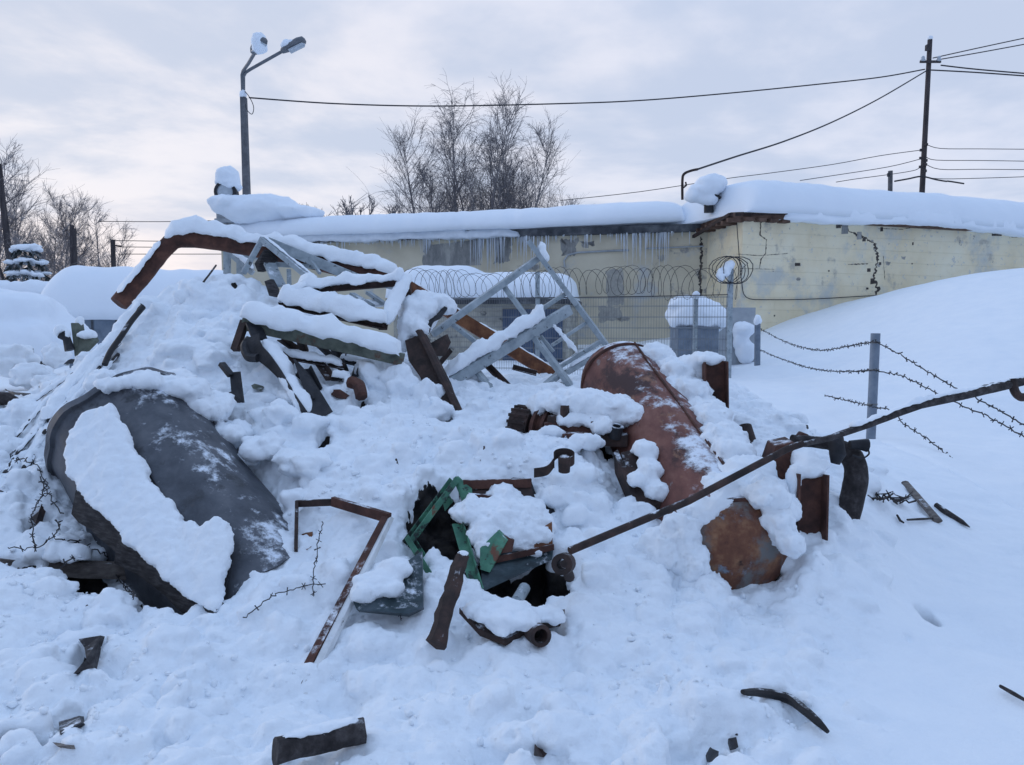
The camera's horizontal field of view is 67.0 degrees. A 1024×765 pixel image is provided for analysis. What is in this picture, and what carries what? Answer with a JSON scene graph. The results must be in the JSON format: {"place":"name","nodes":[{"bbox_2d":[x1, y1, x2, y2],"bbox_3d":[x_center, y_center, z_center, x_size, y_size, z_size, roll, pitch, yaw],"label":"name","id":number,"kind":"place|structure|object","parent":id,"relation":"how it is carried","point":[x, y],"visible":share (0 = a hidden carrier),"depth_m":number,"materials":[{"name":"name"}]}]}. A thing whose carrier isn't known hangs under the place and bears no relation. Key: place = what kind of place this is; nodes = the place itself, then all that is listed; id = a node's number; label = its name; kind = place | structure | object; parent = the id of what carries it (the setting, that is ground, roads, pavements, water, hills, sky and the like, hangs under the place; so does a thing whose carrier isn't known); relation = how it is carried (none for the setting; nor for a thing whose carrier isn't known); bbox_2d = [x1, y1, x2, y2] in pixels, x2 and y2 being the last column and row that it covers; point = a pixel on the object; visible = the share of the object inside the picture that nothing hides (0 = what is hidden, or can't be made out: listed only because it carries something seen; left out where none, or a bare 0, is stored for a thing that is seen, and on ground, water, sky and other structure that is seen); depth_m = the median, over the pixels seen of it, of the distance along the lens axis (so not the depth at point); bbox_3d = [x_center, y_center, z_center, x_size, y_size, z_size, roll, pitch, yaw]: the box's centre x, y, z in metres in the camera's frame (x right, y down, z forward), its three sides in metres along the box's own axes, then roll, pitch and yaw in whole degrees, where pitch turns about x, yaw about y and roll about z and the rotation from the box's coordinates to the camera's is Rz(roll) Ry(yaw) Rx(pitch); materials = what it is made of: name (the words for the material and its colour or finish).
{"place":"outdoors","nodes":[
{"label":"outdoors","id":0,"kind":"place"},
{"bbox_2d":[0,268,1023,510],"bbox_3d":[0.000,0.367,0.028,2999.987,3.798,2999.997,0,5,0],"label":"ground","id":1,"kind":"structure","parent":0,"point":[963,331],"depth_m":15.17,"materials":[{"name":"snow"}]},
{"bbox_2d":[0,163,13,281],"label":"timber pole","id":2,"kind":"object","parent":1,"relation":"on","point":[4,219],"visible":0.25,"depth_m":29.52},
{"bbox_2d":[0,242,51,281],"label":"fir tree","id":3,"kind":"object","parent":1,"relation":"on","point":[29,261],"visible":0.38,"depth_m":25.52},
{"bbox_2d":[0,174,55,280],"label":"frosted tree","id":4,"kind":"object","parent":1,"relation":"on","point":[29,242],"visible":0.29,"depth_m":32.41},
{"bbox_2d":[0,229,59,280],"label":"frosted tree","id":5,"kind":"object","parent":1,"relation":"on","point":[15,243],"visible":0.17,"depth_m":29.12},
{"bbox_2d":[0,279,68,365],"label":"yard wall","id":6,"kind":"structure","parent":1,"relation":"on","point":[34,286],"depth_m":23.62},
{"bbox_2d":[0,168,69,279],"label":"frosted tree","id":7,"kind":"object","parent":1,"relation":"on","point":[16,214],"visible":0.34,"depth_m":31.06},
{"bbox_2d":[0,134,82,280],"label":"frosted tree","id":8,"kind":"object","parent":1,"relation":"on","point":[16,194],"visible":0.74,"depth_m":31.38,"materials":[{"name":"plant"}]},
{"bbox_2d":[0,288,97,375],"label":"buried car","id":9,"kind":"object","parent":1,"relation":"on","point":[32,319],"visible":0.52,"depth_m":11.76,"materials":[{"name":"metal"}]},
{"bbox_2d":[14,223,89,280],"bbox_3d":[-18.305,-3.605,31.111,3.748,5.558,3.117,2,5,22],"label":"frosted tree","id":10,"kind":"object","parent":1,"relation":"on","point":[63,251],"visible":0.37,"depth_m":31.09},
{"bbox_2d":[20,193,84,279],"bbox_3d":[-20.661,-4.730,33.824,3.899,7.358,3.446,-1,5,-9],"label":"frosted tree","id":11,"kind":"object","parent":1,"relation":"on","point":[64,213],"visible":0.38,"depth_m":33.97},
{"bbox_2d":[22,215,94,275],"bbox_3d":[-19.098,-3.978,32.486,3.544,6.084,4.248,0,5,-3],"label":"frosted tree","id":12,"kind":"object","parent":1,"relation":"on","point":[58,243],"visible":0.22,"depth_m":32.67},
{"bbox_2d":[18,186,111,278],"bbox_3d":[-19.846,-4.915,34.652,4.263,7.600,5.125,1,5,12],"label":"frosted tree","id":13,"kind":"object","parent":1,"relation":"on","point":[80,210],"visible":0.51,"depth_m":34.19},
{"bbox_2d":[70,225,77,265],"bbox_3d":[-17.452,-3.516,30.817,0.415,5.427,0.170,0,5,0],"label":"double pole","id":14,"kind":"object","parent":1,"relation":"on","point":[73,248],"visible":0.35,"depth_m":30.60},
{"bbox_2d":[42,182,118,274],"bbox_3d":[-19.208,-5.006,34.341,3.665,7.825,4.146,-3,6,-34],"label":"frosted tree","id":15,"kind":"object","parent":1,"relation":"on","point":[73,212],"visible":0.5,"depth_m":34.38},
{"bbox_2d":[56,204,138,269],"bbox_3d":[-19.748,-4.835,36.106,5.034,7.210,4.200,-2,5,-24],"label":"frosted tree","id":16,"kind":"object","parent":1,"relation":"on","point":[96,229],"visible":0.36,"depth_m":36.18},
{"bbox_2d":[92,222,136,266],"bbox_3d":[-19.386,-4.573,36.945,3.465,6.540,3.064,1,5,14],"label":"frosted tree","id":17,"kind":"object","parent":1,"relation":"on","point":[123,245],"visible":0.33,"depth_m":36.94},
{"bbox_2d":[110,239,121,266],"bbox_3d":[-17.243,-3.630,33.817,0.548,5.167,0.200,0,5,0],"label":"wire pole","id":18,"kind":"object","parent":1,"relation":"on","point":[113,253],"visible":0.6,"depth_m":33.59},
{"bbox_2d":[41,265,222,367],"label":"grey shed","id":19,"kind":"structure","parent":1,"relation":"on","point":[86,293],"depth_m":16.07,"materials":[{"name":"blue paint"}]},
{"bbox_2d":[44,367,289,614],"bbox_3d":[-2.079,0.872,5.081,2.206,1.916,1.169,3,6,36],"label":"steel drum","id":20,"kind":"object","parent":1,"relation":"on","point":[186,440],"visible":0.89,"depth_m":4.88,"materials":[{"name":"metal"}]},
{"bbox_2d":[63,403,234,613],"bbox_3d":[-2.100,0.727,4.465,1.555,1.130,0.357,3,6,34],"label":"snow patch","id":21,"kind":"object","parent":20,"relation":"on","point":[127,511],"visible":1,"depth_m":4.39,"materials":[{"name":"snow"}]},
{"bbox_2d":[239,32,305,194],"bbox_3d":[-10.816,-8.308,34.297,3.057,14.412,2.937,0,5,0],"label":"street lamp","id":22,"kind":"object","parent":1,"relation":"on","point":[259,42],"visible":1,"depth_m":34.93,"materials":[{"name":"metal"}]},
{"bbox_2d":[331,193,400,215],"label":"bare shrub","id":23,"kind":"object","parent":1,"relation":"on","point":[350,211],"visible":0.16,"depth_m":49.03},
{"bbox_2d":[349,107,481,213],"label":"birch tree","id":24,"kind":"object","parent":1,"relation":"on","point":[417,181],"visible":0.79,"depth_m":54.19,"materials":[{"name":"plant"}]},
{"bbox_2d":[335,74,534,213],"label":"birch tree","id":25,"kind":"object","parent":1,"relation":"on","point":[454,193],"visible":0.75,"depth_m":55.46,"materials":[{"name":"plant"}]},
{"bbox_2d":[395,153,475,212],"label":"birch tree","id":26,"kind":"object","parent":1,"relation":"on","point":[431,189],"visible":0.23,"depth_m":59.19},
{"bbox_2d":[207,193,707,344],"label":"long building","id":27,"kind":"structure","parent":1,"relation":"on","point":[650,235],"depth_m":27.99,"materials":[{"name":"yellow paint"}]},
{"bbox_2d":[214,165,242,194],"bbox_3d":[-11.417,-7.923,31.075,1.119,1.560,0.982,0,5,0],"label":"roof vent","id":28,"kind":"object","parent":27,"relation":"on","point":[227,180],"visible":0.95,"depth_m":30.72,"materials":[{"name":"metal"}]},
{"bbox_2d":[415,111,523,211],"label":"birch tree","id":29,"kind":"object","parent":1,"relation":"on","point":[449,145],"visible":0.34,"depth_m":58.45,"materials":[{"name":"plant"}]},
{"bbox_2d":[385,265,581,362],"bbox_3d":[-0.691,-1.847,24.620,5.458,3.698,4.988,1,5,9],"label":"entrance annex","id":30,"kind":"object","parent":1,"relation":"on","point":[566,325],"visible":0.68,"depth_m":22.34,"materials":[{"name":"grey brick"}]},
{"bbox_2d":[503,309,532,359],"bbox_3d":[0.170,-1.175,22.363,0.887,1.883,0.068,1,5,9],"label":"door","id":31,"kind":"structure","parent":30,"relation":"in","point":[510,312],"depth_m":22.31,"materials":[{"name":"blue paint"}]},
{"bbox_2d":[534,309,562,362],"bbox_3d":[1.040,-1.164,22.226,0.816,1.883,0.068,1,5,9],"label":"door","id":32,"kind":"structure","parent":30,"relation":"in","point":[551,332],"depth_m":22.17,"materials":[{"name":"blue paint"}]},
{"bbox_2d":[431,71,542,211],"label":"birch tree","id":33,"kind":"object","parent":1,"relation":"on","point":[503,114],"visible":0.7,"depth_m":53.74,"materials":[{"name":"plant"}]},
{"bbox_2d":[449,128,527,210],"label":"birch tree","id":34,"kind":"object","parent":1,"relation":"on","point":[483,170],"visible":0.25,"depth_m":60.48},
{"bbox_2d":[453,148,560,210],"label":"birch tree","id":35,"kind":"object","parent":1,"relation":"on","point":[512,177],"visible":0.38,"depth_m":56.32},
{"bbox_2d":[0,273,1023,764],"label":"snow heap","id":36,"kind":"object","parent":1,"relation":"on","point":[916,627],"visible":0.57,"depth_m":3.95,"materials":[{"name":"snow"}]},
{"bbox_2d":[0,392,17,404],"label":"scrap","id":37,"kind":"object","parent":36,"relation":"on","point":[6,398],"visible":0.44,"depth_m":6.19,"materials":[{"name":"brown metal"}]},
{"bbox_2d":[21,422,46,468],"bbox_3d":[-3.492,0.422,5.727,0.066,0.346,0.681,-1,5,-12],"label":"steel rod","id":38,"kind":"object","parent":36,"relation":"on","point":[29,454],"visible":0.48,"depth_m":5.51,"materials":[{"name":"grey metal"}]},
{"bbox_2d":[28,476,46,545],"bbox_3d":[-2.926,0.784,4.761,0.074,0.274,0.837,-2,5,-26],"label":"barbed wire","id":39,"kind":"object","parent":36,"relation":"on","point":[31,519],"visible":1,"depth_m":4.69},
{"bbox_2d":[32,504,45,524],"bbox_3d":[-2.950,0.828,4.803,0.072,0.099,0.257,-2,5,-23],"label":"rust scrap","id":40,"kind":"object","parent":36,"relation":"on","point":[38,516],"visible":0.93,"depth_m":4.80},
{"bbox_2d":[15,384,62,436],"bbox_3d":[-3.664,0.175,6.092,0.104,0.448,0.728,1,5,12],"label":"steel rod","id":41,"kind":"object","parent":36,"relation":"on","point":[33,415],"visible":0.68,"depth_m":5.99,"materials":[{"name":"grey metal"}]},
{"bbox_2d":[14,457,63,513],"bbox_3d":[-3.110,0.658,5.101,0.814,0.298,0.091,4,6,40],"label":"barbed wire","id":42,"kind":"object","parent":36,"relation":"on","point":[39,469],"visible":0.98,"depth_m":5.12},
{"bbox_2d":[32,372,72,400],"bbox_3d":[-3.794,0.111,6.252,0.064,0.354,0.602,2,5,21],"label":"steel rod","id":43,"kind":"object","parent":36,"relation":"on","point":[47,389],"visible":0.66,"depth_m":6.29,"materials":[{"name":"grey metal"}]},
{"bbox_2d":[10,356,103,457],"bbox_3d":[-3.556,0.162,6.040,0.096,0.690,1.030,1,5,10],"label":"steel rod","id":44,"kind":"object","parent":36,"relation":"on","point":[76,380],"visible":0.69,"depth_m":6.21,"materials":[{"name":"grey metal"}]},
{"bbox_2d":[32,384,85,447],"bbox_3d":[-3.435,0.216,5.938,0.080,0.514,0.814,0,5,3],"label":"steel rod","id":45,"kind":"object","parent":36,"relation":"on","point":[77,394],"visible":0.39,"depth_m":6.03,"materials":[{"name":"grey metal"}]},
{"bbox_2d":[16,354,103,453],"bbox_3d":[-3.529,0.111,6.085,0.121,0.724,1.122,1,5,7],"label":"steel rod","id":46,"kind":"object","parent":36,"relation":"on","point":[22,445],"visible":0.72,"depth_m":5.66,"materials":[{"name":"grey metal"}]},
{"bbox_2d":[0,540,126,579],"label":"weathered board","id":47,"kind":"object","parent":36,"relation":"on","point":[55,553],"visible":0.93,"depth_m":4.51,"materials":[{"name":"brown wood"}]},
{"bbox_2d":[53,324,74,351],"bbox_3d":[-4.217,-0.420,7.288,0.188,0.259,0.117,0,5,0],"label":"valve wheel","id":48,"kind":"object","parent":36,"relation":"on","point":[62,332],"visible":1,"depth_m":7.25,"materials":[{"name":"metal"}]},
{"bbox_2d":[59,716,84,734],"bbox_3d":[-1.759,1.371,3.091,0.091,0.084,0.279,-3,5,-31],"label":"scrap piece","id":49,"kind":"object","parent":36,"relation":"on","point":[77,721],"visible":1,"depth_m":3.09,"materials":[{"name":"metal"}]},
{"bbox_2d":[42,343,120,434],"bbox_3d":[-3.441,0.013,6.173,0.105,0.648,1.114,0,5,1],"label":"steel rod","id":50,"kind":"object","parent":36,"relation":"on","point":[93,366],"visible":0.59,"depth_m":6.18,"materials":[{"name":"grey metal"}]},
{"bbox_2d":[71,316,98,355],"bbox_3d":[-4.069,-0.440,7.351,0.290,0.379,0.187,2,5,22],"label":"bracket post","id":51,"kind":"object","parent":36,"relation":"on","point":[87,340],"visible":0.97,"depth_m":7.33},
{"bbox_2d":[73,635,104,673],"bbox_3d":[-1.973,1.263,3.596,0.109,0.087,0.274,-2,5,-20],"label":"scrap piece","id":52,"kind":"object","parent":36,"relation":"on","point":[92,646],"visible":1,"depth_m":3.59,"materials":[{"name":"black metal"}]},
{"bbox_2d":[102,305,145,365],"bbox_3d":[-3.295,-0.408,6.564,0.066,0.512,0.587,1,5,7],"label":"metal bar","id":53,"kind":"object","parent":36,"relation":"on","point":[122,334],"visible":1,"depth_m":6.52,"materials":[{"name":"black metal"}]},
{"bbox_2d":[218,362,243,402],"bbox_3d":[-2.079,0.000,5.673,0.284,0.289,0.190,2,5,24],"label":"black angle","id":54,"kind":"object","parent":36,"relation":"on","point":[236,385],"visible":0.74,"depth_m":5.70,"materials":[{"name":"metal"}]},
{"bbox_2d":[223,251,257,275],"bbox_3d":[-2.966,-1.298,8.705,0.566,0.460,0.296,0,5,0],"label":"post frame","id":55,"kind":"object","parent":36,"relation":"on","point":[240,260],"visible":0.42,"depth_m":8.68,"materials":[{"name":"grey paint"}]},
{"bbox_2d":[111,215,397,308],"bbox_3d":[-2.550,-1.245,7.925,2.896,0.989,0.690,0,5,0],"label":"bent pipe","id":56,"kind":"object","parent":36,"relation":"on","point":[194,231],"visible":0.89,"depth_m":7.93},
{"bbox_2d":[264,279,278,296],"bbox_3d":[-2.257,-0.891,7.310,0.121,0.175,0.228,-3,5,-31],"label":"wood block","id":57,"kind":"object","parent":36,"relation":"on","point":[272,287],"depth_m":7.30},
{"bbox_2d":[293,359,332,415],"bbox_3d":[-1.537,0.034,5.870,0.145,0.413,0.482,-4,6,-42],"label":"black plate","id":58,"kind":"object","parent":36,"relation":"on","point":[320,406],"visible":0.91,"depth_m":5.86,"materials":[{"name":"metal"}]},
{"bbox_2d":[241,236,392,289],"bbox_3d":[-1.892,-1.152,7.668,1.626,0.608,0.558,0,5,0],"label":"frame","id":59,"kind":"object","parent":36,"relation":"on","point":[286,254],"visible":0.86,"depth_m":7.72,"materials":[{"name":"grey paint"}]},
{"bbox_2d":[255,249,277,271],"bbox_3d":[-2.523,-1.241,7.881,0.184,0.235,0.223,2,5,20],"label":"dark board","id":60,"kind":"object","parent":59,"relation":"on","point":[267,256],"visible":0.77,"depth_m":7.86,"materials":[{"name":"brown wood"}]},
{"bbox_2d":[230,301,404,364],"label":"beam","id":61,"kind":"structure","parent":36,"relation":"on","point":[330,331],"depth_m":6.23,"materials":[{"name":"metal"}]},
{"bbox_2d":[243,333,311,412],"bbox_3d":[-1.676,-0.005,5.913,0.963,0.736,0.255,4,6,40],"label":"twisted strip","id":62,"kind":"object","parent":61,"relation":"attached to","point":[274,359],"visible":0.95,"depth_m":5.97,"materials":[{"name":"metal"}]},
{"bbox_2d":[240,336,258,361],"bbox_3d":[-2.061,-0.263,6.069,0.115,0.203,0.217,-4,6,-38],"label":"bent bar","id":63,"kind":"object","parent":62,"relation":"on","point":[247,355],"visible":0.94,"depth_m":6.03,"materials":[{"name":"metal"}]},
{"bbox_2d":[272,716,366,764],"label":"log","id":64,"kind":"object","parent":36,"relation":"on","point":[322,738],"visible":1,"depth_m":2.88,"materials":[{"name":"brown wood"}]},
{"bbox_2d":[331,369,350,381],"bbox_3d":[-1.368,-0.054,6.214,0.169,0.103,0.102,0,5,0],"label":"steel bar","id":65,"kind":"object","parent":36,"relation":"on","point":[339,375],"visible":0.89,"depth_m":6.18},
{"bbox_2d":[315,362,332,380],"bbox_3d":[-1.530,-0.119,6.281,0.060,0.196,0.280,-3,6,-37],"label":"steel bar","id":66,"kind":"object","parent":65,"relation":"on","point":[326,371],"visible":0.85,"depth_m":6.26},
{"bbox_2d":[282,347,344,369],"bbox_3d":[-1.640,-0.200,6.355,0.534,0.183,0.113,0,5,0],"label":"steel bar","id":67,"kind":"object","parent":66,"relation":"on","point":[330,360],"visible":0.9,"depth_m":6.31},
{"bbox_2d":[294,496,393,693],"bbox_3d":[-0.884,1.040,4.125,0.558,0.632,1.379,-1,5,-14],"label":"door frame","id":68,"kind":"object","parent":36,"relation":"on","point":[326,639],"visible":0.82,"depth_m":4.10,"materials":[{"name":"brown metal"}]},
{"bbox_2d":[277,267,423,329],"bbox_3d":[-1.395,-0.762,7.035,1.400,0.560,0.916,0,5,0],"label":"bed frame","id":69,"kind":"object","parent":36,"relation":"on","point":[309,293],"visible":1,"depth_m":6.79,"materials":[{"name":"grey paint"}]},
{"bbox_2d":[340,353,367,365],"bbox_3d":[-1.304,-0.178,6.507,0.286,0.134,0.108,0,5,0],"label":"steel bar","id":70,"kind":"object","parent":36,"relation":"on","point":[350,359],"visible":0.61,"depth_m":6.46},
{"bbox_2d":[346,376,366,400],"bbox_3d":[-1.196,0.045,6.005,0.123,0.184,0.232,-4,6,-38],"label":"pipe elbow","id":71,"kind":"object","parent":36,"relation":"on","point":[357,385],"visible":1,"depth_m":5.96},
{"bbox_2d":[350,551,423,616],"bbox_3d":[-0.648,1.048,4.046,0.394,0.241,0.421,-1,5,-11],"label":"sheet plate","id":72,"kind":"object","parent":36,"relation":"on","point":[392,586],"visible":0.99,"depth_m":3.93,"materials":[{"name":"teal metal"}]},
{"bbox_2d":[0,357,833,764],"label":"snow crumbs","id":73,"kind":"object","parent":36,"relation":"on","point":[120,731],"visible":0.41,"depth_m":3.63,"materials":[{"name":"snow"}]},
{"bbox_2d":[397,290,461,414],"bbox_3d":[-0.710,-0.228,6.581,0.559,1.147,1.359,-1,5,-8],"label":"curved plate","id":74,"kind":"object","parent":36,"relation":"on","point":[421,313],"visible":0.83,"depth_m":6.74,"materials":[{"name":"metal"}]},
{"bbox_2d":[426,550,468,649],"bbox_3d":[-0.306,1.057,3.788,0.103,0.367,0.440,1,5,14],"label":"rusty post","id":75,"kind":"object","parent":36,"relation":"on","point":[437,638],"visible":1,"depth_m":3.73,"materials":[{"name":"metal"}]},
{"bbox_2d":[402,476,557,590],"bbox_3d":[-0.133,0.854,4.593,0.791,0.536,0.960,3,5,28],"label":"green casing","id":76,"kind":"object","parent":36,"relation":"on","point":[505,529],"visible":0.99,"depth_m":4.47,"materials":[{"name":"paint"}]},
{"bbox_2d":[413,282,554,373],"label":"rusty beam","id":77,"kind":"structure","parent":36,"relation":"on","point":[521,355],"depth_m":8.24,"materials":[{"name":"metal"}]},
{"bbox_2d":[486,364,510,383],"bbox_3d":[-0.140,-0.071,7.189,0.344,0.272,0.050,4,6,39],"label":"angle bar","id":78,"kind":"object","parent":36,"relation":"on","point":[493,371],"visible":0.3,"depth_m":7.20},
{"bbox_2d":[459,596,565,647],"bbox_3d":[0.004,1.155,3.769,0.530,0.182,0.312,0,5,0],"label":"buried plate","id":79,"kind":"object","parent":36,"relation":"on","point":[507,620],"visible":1,"depth_m":3.70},
{"bbox_2d":[431,239,608,387],"bbox_3d":[0.150,-0.635,7.389,1.809,1.503,0.746,-2,5,-19],"label":"lattice frame","id":80,"kind":"object","parent":36,"relation":"on","point":[477,356],"visible":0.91,"depth_m":7.33,"materials":[{"name":"grey paint"}]},
{"bbox_2d":[512,583,529,600],"bbox_3d":[0.047,1.125,4.109,0.064,0.089,0.144,2,5,19],"label":"pipe stub","id":81,"kind":"object","parent":36,"relation":"on","point":[522,591],"visible":0.78,"depth_m":4.09,"materials":[{"name":"grey paint"}]},
{"bbox_2d":[534,448,574,477],"bbox_3d":[0.270,0.506,4.839,0.235,0.185,0.122,3,5,31],"label":"curled strap","id":82,"kind":"object","parent":36,"relation":"on","point":[565,457],"visible":1,"depth_m":4.79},
{"bbox_2d":[551,552,575,581],"bbox_3d":[0.280,0.939,3.913,0.104,0.241,0.347,1,5,14],"label":"pipe fitting","id":83,"kind":"object","parent":36,"relation":"on","point":[565,567],"visible":1,"depth_m":3.76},
{"bbox_2d":[505,387,643,452],"bbox_3d":[0.482,0.289,5.687,1.067,0.491,0.810,0,5,0],"label":"scrap motor","id":84,"kind":"object","parent":36,"relation":"on","point":[590,419],"visible":0.9,"depth_m":5.59,"materials":[{"name":"metal"}]},
{"bbox_2d":[580,341,830,601],"bbox_3d":[1.301,0.515,5.590,1.417,1.568,2.960,0,5,0],"label":"storage tank","id":85,"kind":"object","parent":36,"relation":"on","point":[687,436],"visible":0.91,"depth_m":4.87,"materials":[{"name":"metal"}]},
{"bbox_2d":[739,423,755,442],"bbox_3d":[1.847,0.462,6.067,0.136,0.282,0.257,-1,5,-12],"label":"pipe stub","id":86,"kind":"object","parent":36,"relation":"on","point":[747,427],"visible":0.1,"depth_m":6.05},
{"bbox_2d":[740,688,829,732],"bbox_3d":[1.146,1.325,3.241,0.343,0.141,0.272,2,5,22],"label":"hose","id":87,"kind":"object","parent":36,"relation":"on","point":[797,704],"visible":1,"depth_m":3.24,"materials":[{"name":"black rubber"}]},
{"bbox_2d":[567,375,1023,553],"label":"bent pole","id":88,"kind":"object","parent":36,"relation":"on","point":[1011,384],"visible":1,"depth_m":4.83,"materials":[{"name":"brown metal"}]},
{"bbox_2d":[789,435,869,518],"bbox_3d":[2.172,0.755,5.240,0.510,0.821,0.308,0,5,0],"label":"elbow pipe","id":89,"kind":"object","parent":36,"relation":"on","point":[849,456],"visible":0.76,"depth_m":5.21,"materials":[{"name":"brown metal"}]},
{"bbox_2d":[867,490,908,502],"bbox_3d":[2.842,0.865,5.878,0.284,0.071,0.202,0,5,0],"label":"dry weed","id":90,"kind":"object","parent":36,"relation":"on","point":[880,498],"visible":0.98,"depth_m":5.85,"materials":[{"name":"black plant"}]},
{"bbox_2d":[901,481,942,522],"bbox_3d":[3.443,1.014,6.391,0.199,0.251,0.778,1,5,9],"label":"wooden stake","id":91,"kind":"object","parent":36,"relation":"on","point":[924,505],"visible":0.98,"depth_m":6.37,"materials":[{"name":"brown wood"}]},
{"bbox_2d":[934,503,969,527],"bbox_3d":[3.576,1.070,6.269,0.050,0.110,0.392,-1,5,-12],"label":"dark stick","id":92,"kind":"object","parent":36,"relation":"on","point":[945,511],"visible":1,"depth_m":6.28,"materials":[{"name":"black plant"}]},
{"bbox_2d":[464,115,560,210],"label":"birch tree","id":93,"kind":"object","parent":1,"relation":"on","point":[484,135],"visible":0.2,"depth_m":60.48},
{"bbox_2d":[468,107,580,209],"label":"birch tree","id":94,"kind":"object","parent":1,"relation":"on","point":[539,133],"visible":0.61,"depth_m":54.13,"materials":[{"name":"plant"}]},
{"bbox_2d":[397,256,752,377],"bbox_3d":[1.177,-1.358,18.555,8.742,3.105,0.585,2,5,18],"label":"fence","id":95,"kind":"object","parent":1,"relation":"on","point":[726,270],"visible":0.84,"depth_m":17.78,"materials":[{"name":"metal"}]},
{"bbox_2d":[665,296,726,356],"bbox_3d":[4.532,-1.192,18.992,1.494,1.906,1.288,0,5,0],"label":"steel bin","id":96,"kind":"object","parent":1,"relation":"on","point":[704,333],"visible":0.55,"depth_m":18.53,"materials":[{"name":"blue paint"}]},
{"bbox_2d":[718,308,755,364],"bbox_3d":[5.894,-1.122,20.376,1.125,1.700,0.643,0,5,0],"label":"zinc sheet","id":97,"kind":"object","parent":1,"relation":"on","point":[743,337],"visible":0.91,"depth_m":20.34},
{"bbox_2d":[673,180,1023,330],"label":"cracked building","id":98,"kind":"structure","parent":1,"relation":"on","point":[805,248],"depth_m":25.20,"materials":[{"name":"yellow brick"}]},
{"bbox_2d":[684,173,727,212],"bbox_3d":[6.298,-6.136,25.109,1.401,1.232,1.111,0,5,0],"label":"roof cowl","id":99,"kind":"object","parent":98,"relation":"on","point":[705,191],"visible":1,"depth_m":24.71,"materials":[{"name":"metal"}]},
{"bbox_2d":[754,315,1023,456],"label":"barbed wire fence","id":100,"kind":"object","parent":1,"relation":"on","point":[874,371],"visible":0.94,"depth_m":10.60,"materials":[{"name":"metal"}]},
{"bbox_2d":[919,35,941,192],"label":"power pole","id":101,"kind":"object","parent":1,"relation":"on","point":[928,60],"visible":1,"depth_m":42.83,"materials":[{"name":"wood"}]},
{"bbox_2d":[250,69,924,106],"bbox_3d":[5.398,-15.119,39.086,35.656,3.829,0.440,-1,5,-13],"label":"service cable","id":102,"kind":"object","parent":101,"relation":"attached to","point":[576,102],"visible":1,"depth_m":38.69,"materials":[{"name":"rubber"}]},
{"bbox_2d":[560,150,918,200],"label":"line wire","id":103,"kind":"object","parent":101,"relation":"attached to","point":[744,176],"visible":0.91,"depth_m":43.19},
{"bbox_2d":[698,69,927,169],"bbox_3d":[14.336,-12.292,34.820,0.927,8.767,24.046,5,6,44],"label":"service cable","id":104,"kind":"object","parent":101,"relation":"attached to","point":[806,132],"visible":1,"depth_m":33.77,"materials":[{"name":"rubber"}]},
{"bbox_2d":[0,0,1023,280],"label":"sky","id":105,"kind":"structure","parent":0,"point":[133,103],"materials":[{"name":"grey"}]},
{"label":"steel rod","id":106,"kind":"object","parent":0,"visible":0},
{"bbox_2d":[39,301,142,422],"bbox_3d":[-3.497,-0.214,6.419,0.224,0.952,1.244,1,5,7],"label":"steel tube","id":107,"kind":"object","parent":106,"relation":"on","point":[53,403],"visible":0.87,"depth_m":6.39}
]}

